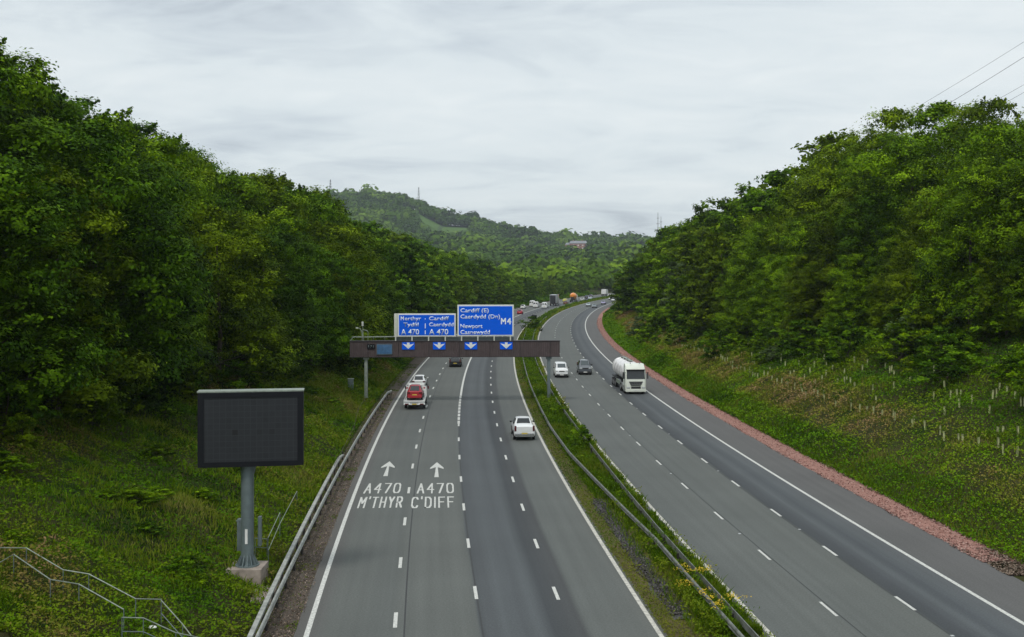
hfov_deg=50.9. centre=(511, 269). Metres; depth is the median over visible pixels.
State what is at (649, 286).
broadleaf tree
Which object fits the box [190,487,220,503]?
bramble
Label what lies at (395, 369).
bank cover
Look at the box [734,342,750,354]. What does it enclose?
shrub
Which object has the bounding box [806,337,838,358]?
shrub
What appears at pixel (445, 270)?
broadleaf tree
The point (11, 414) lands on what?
shrub
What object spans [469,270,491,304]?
broadleaf tree
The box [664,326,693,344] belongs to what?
shrub
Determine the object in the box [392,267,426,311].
broadleaf tree
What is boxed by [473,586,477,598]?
lane dash
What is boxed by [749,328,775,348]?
shrub
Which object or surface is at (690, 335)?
shrub
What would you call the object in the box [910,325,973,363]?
shrub
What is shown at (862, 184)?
broadleaf tree
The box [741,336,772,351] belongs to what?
shrub
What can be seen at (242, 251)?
broadleaf tree
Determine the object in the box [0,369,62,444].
shrub
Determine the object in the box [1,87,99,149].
broadleaf tree
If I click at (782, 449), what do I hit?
red gravel drain
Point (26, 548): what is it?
handrail
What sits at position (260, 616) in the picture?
box beam barrier
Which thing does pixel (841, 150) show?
broadleaf tree
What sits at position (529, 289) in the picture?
broadleaf tree
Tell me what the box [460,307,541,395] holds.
lane line
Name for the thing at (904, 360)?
shrub
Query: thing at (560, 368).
car
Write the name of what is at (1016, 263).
broadleaf tree
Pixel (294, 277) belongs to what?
broadleaf tree
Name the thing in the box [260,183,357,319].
broadleaf tree
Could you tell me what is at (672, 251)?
broadleaf tree
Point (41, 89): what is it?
broadleaf tree
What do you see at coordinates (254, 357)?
shrub
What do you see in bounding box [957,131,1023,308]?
broadleaf tree
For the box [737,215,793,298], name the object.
broadleaf tree
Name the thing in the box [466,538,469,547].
lane dash
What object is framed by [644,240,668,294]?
broadleaf tree
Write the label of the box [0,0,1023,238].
sky
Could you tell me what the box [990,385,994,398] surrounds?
tree guard
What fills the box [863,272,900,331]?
broadleaf tree
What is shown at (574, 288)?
broadleaf tree
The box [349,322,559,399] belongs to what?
motorway gantry
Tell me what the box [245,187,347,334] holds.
broadleaf tree
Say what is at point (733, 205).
broadleaf tree
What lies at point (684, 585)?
ragwort plant
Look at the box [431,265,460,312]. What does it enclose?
broadleaf tree
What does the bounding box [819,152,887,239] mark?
broadleaf tree
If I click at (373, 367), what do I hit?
shrub
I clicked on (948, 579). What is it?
edge line
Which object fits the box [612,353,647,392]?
tanker lorry
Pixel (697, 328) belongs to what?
shrub
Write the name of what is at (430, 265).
broadleaf tree
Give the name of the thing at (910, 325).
shrub
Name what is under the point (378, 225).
broadleaf tree
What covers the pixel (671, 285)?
broadleaf tree
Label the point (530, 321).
shrub
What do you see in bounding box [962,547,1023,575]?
brown rubble
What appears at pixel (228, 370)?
shrub
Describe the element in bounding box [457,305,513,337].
motorway sign
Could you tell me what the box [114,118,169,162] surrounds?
broadleaf tree
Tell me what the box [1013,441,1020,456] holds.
tree guard
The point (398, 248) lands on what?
broadleaf tree
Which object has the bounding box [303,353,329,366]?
shrub
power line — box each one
[842,43,1021,149]
[953,57,1023,100]
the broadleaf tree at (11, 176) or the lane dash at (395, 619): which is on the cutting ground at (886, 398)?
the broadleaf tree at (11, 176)
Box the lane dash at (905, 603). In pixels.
[894,596,915,609]
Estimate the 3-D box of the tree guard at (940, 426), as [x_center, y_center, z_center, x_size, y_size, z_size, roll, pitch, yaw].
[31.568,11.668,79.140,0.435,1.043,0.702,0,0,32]
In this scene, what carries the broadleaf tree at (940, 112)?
on the cutting ground at (886, 398)
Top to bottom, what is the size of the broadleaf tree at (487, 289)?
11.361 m
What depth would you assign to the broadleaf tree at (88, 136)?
69.75 m
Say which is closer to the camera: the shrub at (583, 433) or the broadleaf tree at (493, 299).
the shrub at (583, 433)
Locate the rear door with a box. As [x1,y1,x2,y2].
[550,295,555,303]
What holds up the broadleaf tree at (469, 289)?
on the cutting ground at (886, 398)
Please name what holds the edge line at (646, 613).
on the carriageway at (518, 575)
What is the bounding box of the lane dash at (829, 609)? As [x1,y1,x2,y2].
[819,602,837,615]
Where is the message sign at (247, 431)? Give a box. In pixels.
[197,388,304,585]
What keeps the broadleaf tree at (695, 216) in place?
on the cutting ground at (886, 398)
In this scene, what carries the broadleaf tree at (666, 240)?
on the cutting ground at (886, 398)
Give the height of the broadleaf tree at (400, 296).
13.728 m
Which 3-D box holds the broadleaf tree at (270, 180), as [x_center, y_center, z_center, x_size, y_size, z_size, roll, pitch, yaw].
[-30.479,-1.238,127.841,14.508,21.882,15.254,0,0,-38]
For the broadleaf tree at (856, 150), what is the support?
on the cutting ground at (886, 398)
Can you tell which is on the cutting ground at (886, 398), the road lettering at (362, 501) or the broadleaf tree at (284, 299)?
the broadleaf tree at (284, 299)
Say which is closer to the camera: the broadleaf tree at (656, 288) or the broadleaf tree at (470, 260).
the broadleaf tree at (656, 288)
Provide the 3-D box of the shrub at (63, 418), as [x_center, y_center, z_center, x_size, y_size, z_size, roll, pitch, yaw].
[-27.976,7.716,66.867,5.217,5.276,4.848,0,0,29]
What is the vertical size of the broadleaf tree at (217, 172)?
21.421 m
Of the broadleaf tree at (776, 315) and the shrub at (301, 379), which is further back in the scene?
the broadleaf tree at (776, 315)
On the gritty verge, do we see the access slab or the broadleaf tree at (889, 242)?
the access slab
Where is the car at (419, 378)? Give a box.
[412,375,427,384]
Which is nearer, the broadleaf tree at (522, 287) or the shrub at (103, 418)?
the shrub at (103, 418)
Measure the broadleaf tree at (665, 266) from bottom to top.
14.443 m
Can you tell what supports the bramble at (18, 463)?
on the cutting ground at (886, 398)
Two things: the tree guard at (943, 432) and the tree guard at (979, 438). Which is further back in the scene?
the tree guard at (943, 432)
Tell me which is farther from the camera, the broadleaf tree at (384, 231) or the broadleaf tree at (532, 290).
the broadleaf tree at (532, 290)
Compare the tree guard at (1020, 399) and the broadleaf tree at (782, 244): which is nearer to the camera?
the tree guard at (1020, 399)
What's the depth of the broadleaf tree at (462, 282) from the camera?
294.16 m
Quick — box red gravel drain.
[597,308,991,555]
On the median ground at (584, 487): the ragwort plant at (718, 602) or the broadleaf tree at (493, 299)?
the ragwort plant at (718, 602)
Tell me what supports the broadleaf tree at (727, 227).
on the cutting ground at (886, 398)
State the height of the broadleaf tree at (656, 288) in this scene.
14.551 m
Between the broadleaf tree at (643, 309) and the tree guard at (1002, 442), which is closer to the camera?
the tree guard at (1002, 442)
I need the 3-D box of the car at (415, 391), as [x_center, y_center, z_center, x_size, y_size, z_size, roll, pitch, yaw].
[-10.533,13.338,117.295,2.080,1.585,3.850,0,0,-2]
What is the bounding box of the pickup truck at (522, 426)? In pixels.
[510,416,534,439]
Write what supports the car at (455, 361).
on the carriageway at (518, 575)
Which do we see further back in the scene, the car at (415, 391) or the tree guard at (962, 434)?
the car at (415, 391)
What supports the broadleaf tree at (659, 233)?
on the cutting ground at (886, 398)
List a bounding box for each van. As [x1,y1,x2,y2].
[533,301,538,307]
[542,302,547,307]
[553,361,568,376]
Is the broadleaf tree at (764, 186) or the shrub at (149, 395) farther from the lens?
the broadleaf tree at (764, 186)
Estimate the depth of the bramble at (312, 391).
108.64 m
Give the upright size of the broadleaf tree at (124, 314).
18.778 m
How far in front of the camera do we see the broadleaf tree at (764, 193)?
184.53 m
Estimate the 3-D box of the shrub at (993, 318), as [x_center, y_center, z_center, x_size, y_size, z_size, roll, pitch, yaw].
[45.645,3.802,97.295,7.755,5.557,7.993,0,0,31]
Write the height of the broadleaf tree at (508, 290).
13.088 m
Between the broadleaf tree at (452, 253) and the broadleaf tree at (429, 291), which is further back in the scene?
the broadleaf tree at (452, 253)
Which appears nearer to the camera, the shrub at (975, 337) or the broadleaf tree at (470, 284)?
the shrub at (975, 337)
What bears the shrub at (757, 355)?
on the cutting ground at (886, 398)
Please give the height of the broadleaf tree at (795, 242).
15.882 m
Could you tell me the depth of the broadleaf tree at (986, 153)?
105.05 m
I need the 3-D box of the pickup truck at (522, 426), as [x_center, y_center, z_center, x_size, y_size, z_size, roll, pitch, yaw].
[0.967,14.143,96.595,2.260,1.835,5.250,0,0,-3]
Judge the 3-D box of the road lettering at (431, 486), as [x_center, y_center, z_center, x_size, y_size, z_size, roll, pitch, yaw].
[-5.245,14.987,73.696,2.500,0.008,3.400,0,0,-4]
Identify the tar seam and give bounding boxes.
[403,297,584,636]
[459,398,483,636]
[556,310,865,636]
[571,307,953,636]
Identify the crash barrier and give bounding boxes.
[255,389,391,636]
[523,316,744,636]
[532,316,758,636]
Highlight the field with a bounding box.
[419,214,471,233]
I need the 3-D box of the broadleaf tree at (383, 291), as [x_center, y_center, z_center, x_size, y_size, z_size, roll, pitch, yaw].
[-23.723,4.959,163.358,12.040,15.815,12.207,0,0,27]
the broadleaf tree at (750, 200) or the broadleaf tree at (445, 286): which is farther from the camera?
the broadleaf tree at (445, 286)
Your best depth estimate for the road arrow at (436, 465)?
81.34 m
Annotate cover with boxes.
[0,357,414,636]
[456,290,597,329]
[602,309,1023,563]
[603,304,617,317]
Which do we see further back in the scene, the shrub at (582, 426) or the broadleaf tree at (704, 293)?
the broadleaf tree at (704, 293)
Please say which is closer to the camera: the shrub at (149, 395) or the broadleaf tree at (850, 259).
the shrub at (149, 395)
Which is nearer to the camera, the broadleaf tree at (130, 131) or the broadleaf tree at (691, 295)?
the broadleaf tree at (130, 131)
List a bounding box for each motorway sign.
[394,313,455,338]
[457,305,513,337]
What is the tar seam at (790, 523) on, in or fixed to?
on the carriageway at (787, 603)
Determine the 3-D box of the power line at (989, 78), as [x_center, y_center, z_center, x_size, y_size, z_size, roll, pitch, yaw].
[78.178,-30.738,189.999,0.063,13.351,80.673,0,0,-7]
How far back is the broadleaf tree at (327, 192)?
147.53 m
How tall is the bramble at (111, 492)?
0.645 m
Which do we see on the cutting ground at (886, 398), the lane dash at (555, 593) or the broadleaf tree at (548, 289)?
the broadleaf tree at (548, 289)
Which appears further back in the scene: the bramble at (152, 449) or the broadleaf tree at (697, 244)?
the broadleaf tree at (697, 244)
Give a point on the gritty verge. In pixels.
(417, 361)
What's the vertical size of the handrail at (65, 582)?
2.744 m
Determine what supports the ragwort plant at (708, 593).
on the median ground at (584, 487)
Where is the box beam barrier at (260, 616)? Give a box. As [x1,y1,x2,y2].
[247,451,343,636]
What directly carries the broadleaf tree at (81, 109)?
on the cutting ground at (886, 398)
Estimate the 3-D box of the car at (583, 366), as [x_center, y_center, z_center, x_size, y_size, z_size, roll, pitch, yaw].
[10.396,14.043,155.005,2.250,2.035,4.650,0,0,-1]
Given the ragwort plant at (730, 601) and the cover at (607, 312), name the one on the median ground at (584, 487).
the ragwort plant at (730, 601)
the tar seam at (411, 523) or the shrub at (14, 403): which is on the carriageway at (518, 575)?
the tar seam at (411, 523)
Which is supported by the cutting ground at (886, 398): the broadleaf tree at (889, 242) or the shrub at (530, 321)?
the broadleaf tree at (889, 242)
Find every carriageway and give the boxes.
[294,293,667,636]
[537,298,1023,636]
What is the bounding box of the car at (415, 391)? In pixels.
[406,384,424,399]
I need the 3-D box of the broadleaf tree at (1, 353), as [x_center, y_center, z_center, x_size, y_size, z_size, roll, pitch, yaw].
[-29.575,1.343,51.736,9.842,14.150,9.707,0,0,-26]
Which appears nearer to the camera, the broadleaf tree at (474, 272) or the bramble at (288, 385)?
the bramble at (288, 385)
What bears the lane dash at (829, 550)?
on the carriageway at (787, 603)
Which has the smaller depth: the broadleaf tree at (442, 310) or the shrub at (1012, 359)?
the shrub at (1012, 359)
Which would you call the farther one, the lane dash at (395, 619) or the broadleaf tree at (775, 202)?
the broadleaf tree at (775, 202)
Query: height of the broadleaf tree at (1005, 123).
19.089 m
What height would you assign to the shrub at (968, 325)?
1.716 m
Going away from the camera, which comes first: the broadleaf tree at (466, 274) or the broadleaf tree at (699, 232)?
the broadleaf tree at (699, 232)
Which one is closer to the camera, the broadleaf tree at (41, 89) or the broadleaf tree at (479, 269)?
the broadleaf tree at (41, 89)
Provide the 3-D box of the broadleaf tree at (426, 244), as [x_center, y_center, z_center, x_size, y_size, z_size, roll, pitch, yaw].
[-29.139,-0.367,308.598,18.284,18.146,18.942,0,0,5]
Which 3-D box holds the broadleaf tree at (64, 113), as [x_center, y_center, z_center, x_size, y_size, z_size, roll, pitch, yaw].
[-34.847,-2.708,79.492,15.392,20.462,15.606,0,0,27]
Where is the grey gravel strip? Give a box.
[593,499,689,619]
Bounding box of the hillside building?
[565,240,586,248]
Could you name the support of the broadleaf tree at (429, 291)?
on the cutting ground at (886, 398)
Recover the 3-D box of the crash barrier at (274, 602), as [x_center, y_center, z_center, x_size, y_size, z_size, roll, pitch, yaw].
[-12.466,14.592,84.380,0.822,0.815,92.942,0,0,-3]
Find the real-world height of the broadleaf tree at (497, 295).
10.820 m
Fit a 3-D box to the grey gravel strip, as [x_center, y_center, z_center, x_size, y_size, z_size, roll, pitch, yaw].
[6.396,14.962,57.996,1.154,0.053,24.125,0,0,-4]
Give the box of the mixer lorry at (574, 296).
[570,293,577,301]
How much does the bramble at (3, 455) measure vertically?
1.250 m
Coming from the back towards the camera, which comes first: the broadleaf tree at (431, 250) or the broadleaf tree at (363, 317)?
the broadleaf tree at (431, 250)
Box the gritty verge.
[254,293,609,636]
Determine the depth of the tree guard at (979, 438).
73.27 m
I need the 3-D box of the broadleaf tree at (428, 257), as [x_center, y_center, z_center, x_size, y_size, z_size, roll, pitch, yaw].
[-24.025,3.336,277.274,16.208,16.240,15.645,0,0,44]
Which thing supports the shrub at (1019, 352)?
on the cutting ground at (886, 398)
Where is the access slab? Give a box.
[250,586,276,603]
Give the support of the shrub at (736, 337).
on the cutting ground at (886, 398)
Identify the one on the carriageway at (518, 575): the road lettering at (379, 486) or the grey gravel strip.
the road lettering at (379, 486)
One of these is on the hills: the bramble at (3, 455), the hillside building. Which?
the hillside building
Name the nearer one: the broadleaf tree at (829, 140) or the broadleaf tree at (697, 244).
the broadleaf tree at (829, 140)
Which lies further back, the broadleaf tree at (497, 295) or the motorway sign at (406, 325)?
the broadleaf tree at (497, 295)
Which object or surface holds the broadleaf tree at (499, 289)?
on the cutting ground at (886, 398)
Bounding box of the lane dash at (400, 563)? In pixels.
[398,557,402,567]
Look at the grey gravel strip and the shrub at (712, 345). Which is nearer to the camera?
the grey gravel strip
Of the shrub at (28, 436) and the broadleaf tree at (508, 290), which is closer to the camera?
the shrub at (28, 436)
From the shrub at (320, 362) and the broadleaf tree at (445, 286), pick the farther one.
the broadleaf tree at (445, 286)
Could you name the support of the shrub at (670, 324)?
on the cutting ground at (886, 398)
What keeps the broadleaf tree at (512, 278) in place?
on the cutting ground at (886, 398)
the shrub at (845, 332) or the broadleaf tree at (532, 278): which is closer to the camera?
the shrub at (845, 332)
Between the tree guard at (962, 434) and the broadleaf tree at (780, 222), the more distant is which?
the broadleaf tree at (780, 222)
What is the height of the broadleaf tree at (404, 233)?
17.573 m
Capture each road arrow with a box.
[381,461,394,475]
[430,463,443,476]
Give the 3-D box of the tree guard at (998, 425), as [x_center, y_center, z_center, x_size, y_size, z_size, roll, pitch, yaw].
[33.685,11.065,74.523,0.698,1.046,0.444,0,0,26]
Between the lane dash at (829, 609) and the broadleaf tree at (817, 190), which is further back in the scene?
the broadleaf tree at (817, 190)
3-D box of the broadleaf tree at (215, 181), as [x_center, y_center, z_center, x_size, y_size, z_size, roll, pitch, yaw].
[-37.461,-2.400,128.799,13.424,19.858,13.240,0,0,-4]
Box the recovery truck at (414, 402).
[404,383,428,407]
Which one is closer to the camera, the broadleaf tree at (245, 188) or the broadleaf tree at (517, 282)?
the broadleaf tree at (245, 188)
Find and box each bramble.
[0,446,16,470]
[0,455,39,480]
[0,528,31,548]
[91,489,120,503]
[118,486,166,508]
[133,520,168,536]
[139,443,181,464]
[149,486,173,496]
[153,555,209,579]
[166,568,212,589]
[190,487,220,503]
[273,383,302,387]
[304,386,320,396]
[325,397,343,405]
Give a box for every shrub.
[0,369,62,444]
[0,397,39,430]
[0,412,44,453]
[21,363,101,422]
[60,365,136,436]
[97,357,148,418]
[118,378,161,416]
[173,375,212,404]
[214,359,264,388]
[226,344,274,379]
[237,370,275,388]
[286,362,315,381]
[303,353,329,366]
[355,357,378,371]
[517,315,543,330]
[550,404,567,414]
[566,429,595,447]
[569,424,591,437]
[626,316,649,335]
[634,326,654,343]
[636,314,668,336]
[640,309,660,327]
[649,333,659,344]
[652,306,679,327]
[655,314,676,332]
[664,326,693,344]
[667,307,694,332]
[685,330,696,340]
[694,310,714,332]
[694,326,706,340]
[694,340,709,348]
[696,331,736,359]
[702,317,729,337]
[723,333,745,350]
[727,319,760,338]
[728,334,749,344]
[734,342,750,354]
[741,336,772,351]
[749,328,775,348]
[752,351,773,365]
[757,346,785,363]
[765,326,778,339]
[766,319,823,356]
[792,335,813,352]
[798,356,810,363]
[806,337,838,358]
[815,317,879,364]
[819,323,833,339]
[826,335,855,348]
[835,352,853,364]
[863,321,940,364]
[880,299,946,332]
[883,315,922,350]
[894,301,955,352]
[896,356,921,375]
[903,331,993,385]
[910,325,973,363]
[918,352,934,360]
[928,360,946,381]
[944,333,984,354]
[956,329,984,342]
[962,321,977,335]
[966,281,1023,341]
[986,354,1023,384]
[991,342,1023,395]
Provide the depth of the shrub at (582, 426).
92.92 m
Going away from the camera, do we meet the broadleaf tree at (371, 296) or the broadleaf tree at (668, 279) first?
the broadleaf tree at (371, 296)
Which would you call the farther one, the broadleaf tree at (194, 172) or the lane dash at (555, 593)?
the broadleaf tree at (194, 172)
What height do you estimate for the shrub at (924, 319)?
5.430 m
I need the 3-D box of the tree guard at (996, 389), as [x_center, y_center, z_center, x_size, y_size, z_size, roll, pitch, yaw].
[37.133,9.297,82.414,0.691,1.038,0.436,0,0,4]
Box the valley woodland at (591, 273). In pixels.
[438,247,637,290]
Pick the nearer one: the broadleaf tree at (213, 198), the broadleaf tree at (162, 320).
the broadleaf tree at (162, 320)
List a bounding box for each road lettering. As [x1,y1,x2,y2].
[357,496,402,507]
[363,483,400,493]
[411,496,453,507]
[417,483,453,493]
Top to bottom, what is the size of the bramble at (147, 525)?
0.734 m
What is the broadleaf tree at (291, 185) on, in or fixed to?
on the cutting ground at (886, 398)
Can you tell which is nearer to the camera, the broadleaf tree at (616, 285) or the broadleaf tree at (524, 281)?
the broadleaf tree at (616, 285)
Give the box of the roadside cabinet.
[348,378,353,388]
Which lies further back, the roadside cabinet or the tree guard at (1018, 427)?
the roadside cabinet
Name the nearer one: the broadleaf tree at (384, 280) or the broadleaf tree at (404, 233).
the broadleaf tree at (384, 280)
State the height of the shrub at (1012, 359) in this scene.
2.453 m
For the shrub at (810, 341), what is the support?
on the cutting ground at (886, 398)
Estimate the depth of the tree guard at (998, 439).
71.59 m
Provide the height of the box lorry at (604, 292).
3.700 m
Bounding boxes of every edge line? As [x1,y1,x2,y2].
[303,294,601,636]
[513,314,663,636]
[538,298,773,636]
[585,302,1023,624]
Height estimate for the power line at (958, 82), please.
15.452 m
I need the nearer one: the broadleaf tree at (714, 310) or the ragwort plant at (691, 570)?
the ragwort plant at (691, 570)
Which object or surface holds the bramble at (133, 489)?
on the cutting ground at (886, 398)
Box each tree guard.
[921,416,927,429]
[938,422,942,434]
[941,426,945,440]
[953,428,960,442]
[959,429,964,443]
[975,432,983,445]
[987,400,992,413]
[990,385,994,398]
[991,384,999,397]
[993,422,1001,433]
[993,432,1002,447]
[995,378,1002,390]
[1001,439,1006,454]
[1012,421,1021,435]
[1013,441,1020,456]
[1016,392,1022,405]
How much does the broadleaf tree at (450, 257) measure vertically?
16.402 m
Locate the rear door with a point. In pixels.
(552, 297)
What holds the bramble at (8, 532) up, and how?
on the cutting ground at (886, 398)
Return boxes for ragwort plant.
[668,565,698,586]
[670,579,695,595]
[689,565,718,583]
[691,588,715,604]
[694,597,727,621]
[710,589,759,615]
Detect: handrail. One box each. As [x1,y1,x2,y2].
[0,547,161,618]
[0,554,123,629]
[121,617,196,636]
[161,600,190,636]
[255,538,265,553]
[268,491,296,562]
[334,401,363,475]
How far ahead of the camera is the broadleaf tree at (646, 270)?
256.83 m
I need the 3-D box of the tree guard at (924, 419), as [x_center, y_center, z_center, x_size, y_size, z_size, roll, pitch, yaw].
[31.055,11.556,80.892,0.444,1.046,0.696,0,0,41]
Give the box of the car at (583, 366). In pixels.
[577,359,591,374]
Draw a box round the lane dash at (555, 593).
[552,587,559,599]
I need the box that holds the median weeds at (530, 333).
[520,295,777,636]
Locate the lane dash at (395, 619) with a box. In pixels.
[393,612,397,627]
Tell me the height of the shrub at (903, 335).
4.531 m
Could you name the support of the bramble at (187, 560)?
on the cutting ground at (886, 398)
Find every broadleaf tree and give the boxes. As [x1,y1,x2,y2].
[0,36,103,303]
[0,64,73,357]
[0,70,97,164]
[0,115,230,410]
[0,147,109,409]
[0,161,166,423]
[0,335,9,385]
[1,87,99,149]
[1,95,154,348]
[36,106,217,383]
[56,150,230,406]
[113,279,209,391]
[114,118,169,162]
[119,138,198,295]
[145,130,211,234]
[145,144,194,232]
[153,169,242,361]
[156,283,216,386]
[163,133,227,191]
[167,152,215,199]
[169,203,308,387]
[170,171,239,343]
[185,184,263,346]
[193,151,230,189]
[199,169,240,197]
[208,167,311,339]
[211,285,271,376]
[215,220,326,380]
[224,167,319,252]
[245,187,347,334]
[248,233,322,371]
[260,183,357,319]
[262,216,336,363]
[282,178,295,192]
[283,185,356,264]
[290,220,394,375]
[296,240,369,368]
[317,195,377,320]
[317,242,370,339]
[340,252,399,358]
[342,298,372,336]
[345,223,398,312]
[345,238,401,339]
[351,220,382,249]
[359,220,390,242]
[366,234,387,242]
[368,227,410,249]
[370,266,395,339]
[376,259,420,313]
[376,275,410,339]
[378,246,440,321]
[385,253,432,312]
[387,231,405,241]
[387,242,411,254]
[388,234,408,244]
[391,277,417,312]
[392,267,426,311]
[397,237,433,248]
[399,238,441,269]
[403,255,442,312]
[415,247,448,264]
[416,257,449,312]
[418,268,440,312]
[421,252,440,269]
[422,269,449,312]
[430,270,456,312]
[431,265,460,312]
[435,254,465,270]
[437,250,471,265]
[437,265,461,320]
[441,264,461,314]
[446,258,467,267]
[448,264,475,304]
[450,264,475,304]
[450,269,470,316]
[453,255,483,288]
[456,270,476,304]
[458,263,486,304]
[459,254,477,267]
[467,276,479,304]
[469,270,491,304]
[473,258,498,296]
[475,275,490,304]
[479,263,500,293]
[482,276,497,304]
[486,275,501,299]
[489,273,507,302]
[492,268,504,281]
[497,274,518,304]
[497,277,520,300]
[504,275,521,299]
[517,280,527,298]
[518,277,531,298]
[521,281,533,297]
[525,276,535,294]
[530,283,536,296]
[532,277,543,292]
[542,281,554,295]
[548,281,555,293]
[552,283,563,295]
[559,282,566,293]
[570,283,579,292]
[576,283,585,292]
[606,259,652,310]
[609,264,640,313]
[623,260,654,311]
[627,258,656,312]
[632,248,656,293]
[633,281,655,319]
[635,237,655,259]
[638,234,692,299]
[643,254,686,316]
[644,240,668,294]
[645,284,663,313]
[648,225,679,256]
[653,243,678,272]
[655,228,684,243]
[656,262,702,312]
[657,274,700,327]
[658,226,711,304]
[658,247,677,294]
[661,224,686,246]
[666,219,706,265]
[677,235,743,331]
[677,279,712,323]
[678,196,733,271]
[678,242,705,297]
[684,224,733,299]
[688,210,720,239]
[695,220,749,305]
[696,280,719,314]
[700,208,763,309]
[706,195,762,253]
[707,272,739,331]
[710,258,767,334]
[724,225,787,335]
[728,168,812,272]
[729,181,784,217]
[730,188,783,248]
[731,212,775,305]
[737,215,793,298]
[743,254,801,335]
[753,143,854,281]
[757,173,825,257]
[759,218,802,317]
[763,254,823,332]
[766,211,849,332]
[773,212,830,312]
[778,254,834,337]
[787,128,863,197]
[798,145,881,215]
[798,186,892,321]
[813,151,914,268]
[815,129,895,192]
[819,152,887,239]
[819,253,882,331]
[820,103,947,214]
[831,185,916,319]
[850,128,958,280]
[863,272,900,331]
[866,206,941,317]
[875,184,980,321]
[880,100,1008,256]
[880,220,952,327]
[900,169,1023,341]
[905,119,1018,234]
[912,141,1023,321]
[940,95,1023,174]
[943,120,1023,285]
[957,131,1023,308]
[971,246,1023,339]
[990,112,1023,145]
[994,222,1023,330]
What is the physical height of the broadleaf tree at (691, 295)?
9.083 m
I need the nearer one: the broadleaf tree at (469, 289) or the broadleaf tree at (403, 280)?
the broadleaf tree at (403, 280)
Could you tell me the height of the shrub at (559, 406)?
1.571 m
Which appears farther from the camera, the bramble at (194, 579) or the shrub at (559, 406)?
the shrub at (559, 406)
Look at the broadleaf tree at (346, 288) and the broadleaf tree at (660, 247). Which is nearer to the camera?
the broadleaf tree at (346, 288)
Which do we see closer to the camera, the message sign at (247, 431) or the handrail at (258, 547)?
the message sign at (247, 431)
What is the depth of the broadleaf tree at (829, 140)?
171.84 m
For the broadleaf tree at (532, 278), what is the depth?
517.24 m
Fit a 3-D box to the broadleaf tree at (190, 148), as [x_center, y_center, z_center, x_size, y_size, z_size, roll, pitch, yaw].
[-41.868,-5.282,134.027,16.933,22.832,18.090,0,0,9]
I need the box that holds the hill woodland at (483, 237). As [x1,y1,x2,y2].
[321,184,656,262]
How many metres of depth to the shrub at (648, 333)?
198.54 m
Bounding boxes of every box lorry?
[550,294,558,305]
[601,289,607,295]
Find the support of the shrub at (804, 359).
on the cutting ground at (886, 398)
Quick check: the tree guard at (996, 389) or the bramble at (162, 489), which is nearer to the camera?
the bramble at (162, 489)
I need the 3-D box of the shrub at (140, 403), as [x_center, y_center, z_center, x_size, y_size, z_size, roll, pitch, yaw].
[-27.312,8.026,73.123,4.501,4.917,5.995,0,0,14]
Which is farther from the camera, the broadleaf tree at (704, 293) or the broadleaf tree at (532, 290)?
the broadleaf tree at (532, 290)
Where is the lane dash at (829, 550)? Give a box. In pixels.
[822,546,837,555]
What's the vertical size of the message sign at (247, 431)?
9.390 m
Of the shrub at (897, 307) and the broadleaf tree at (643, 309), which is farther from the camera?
the broadleaf tree at (643, 309)
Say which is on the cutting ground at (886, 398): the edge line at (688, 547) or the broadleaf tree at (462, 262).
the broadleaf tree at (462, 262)
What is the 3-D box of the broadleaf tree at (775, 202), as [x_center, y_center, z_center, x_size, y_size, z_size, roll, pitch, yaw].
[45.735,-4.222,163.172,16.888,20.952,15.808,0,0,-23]
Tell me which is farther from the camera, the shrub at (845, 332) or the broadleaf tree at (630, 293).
the broadleaf tree at (630, 293)
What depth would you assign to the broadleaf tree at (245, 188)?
117.57 m
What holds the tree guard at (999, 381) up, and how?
on the cutting ground at (886, 398)
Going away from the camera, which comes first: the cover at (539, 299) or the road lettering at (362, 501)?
the road lettering at (362, 501)
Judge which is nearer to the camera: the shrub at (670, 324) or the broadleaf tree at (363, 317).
the broadleaf tree at (363, 317)
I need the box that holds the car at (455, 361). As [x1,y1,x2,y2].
[449,357,462,366]
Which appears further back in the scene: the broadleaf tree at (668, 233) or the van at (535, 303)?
the van at (535, 303)
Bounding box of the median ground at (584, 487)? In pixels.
[516,298,762,636]
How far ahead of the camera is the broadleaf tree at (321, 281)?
126.50 m
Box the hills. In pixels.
[411,210,467,231]
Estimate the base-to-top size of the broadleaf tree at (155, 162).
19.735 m
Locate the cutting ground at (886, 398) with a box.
[0,286,1023,636]

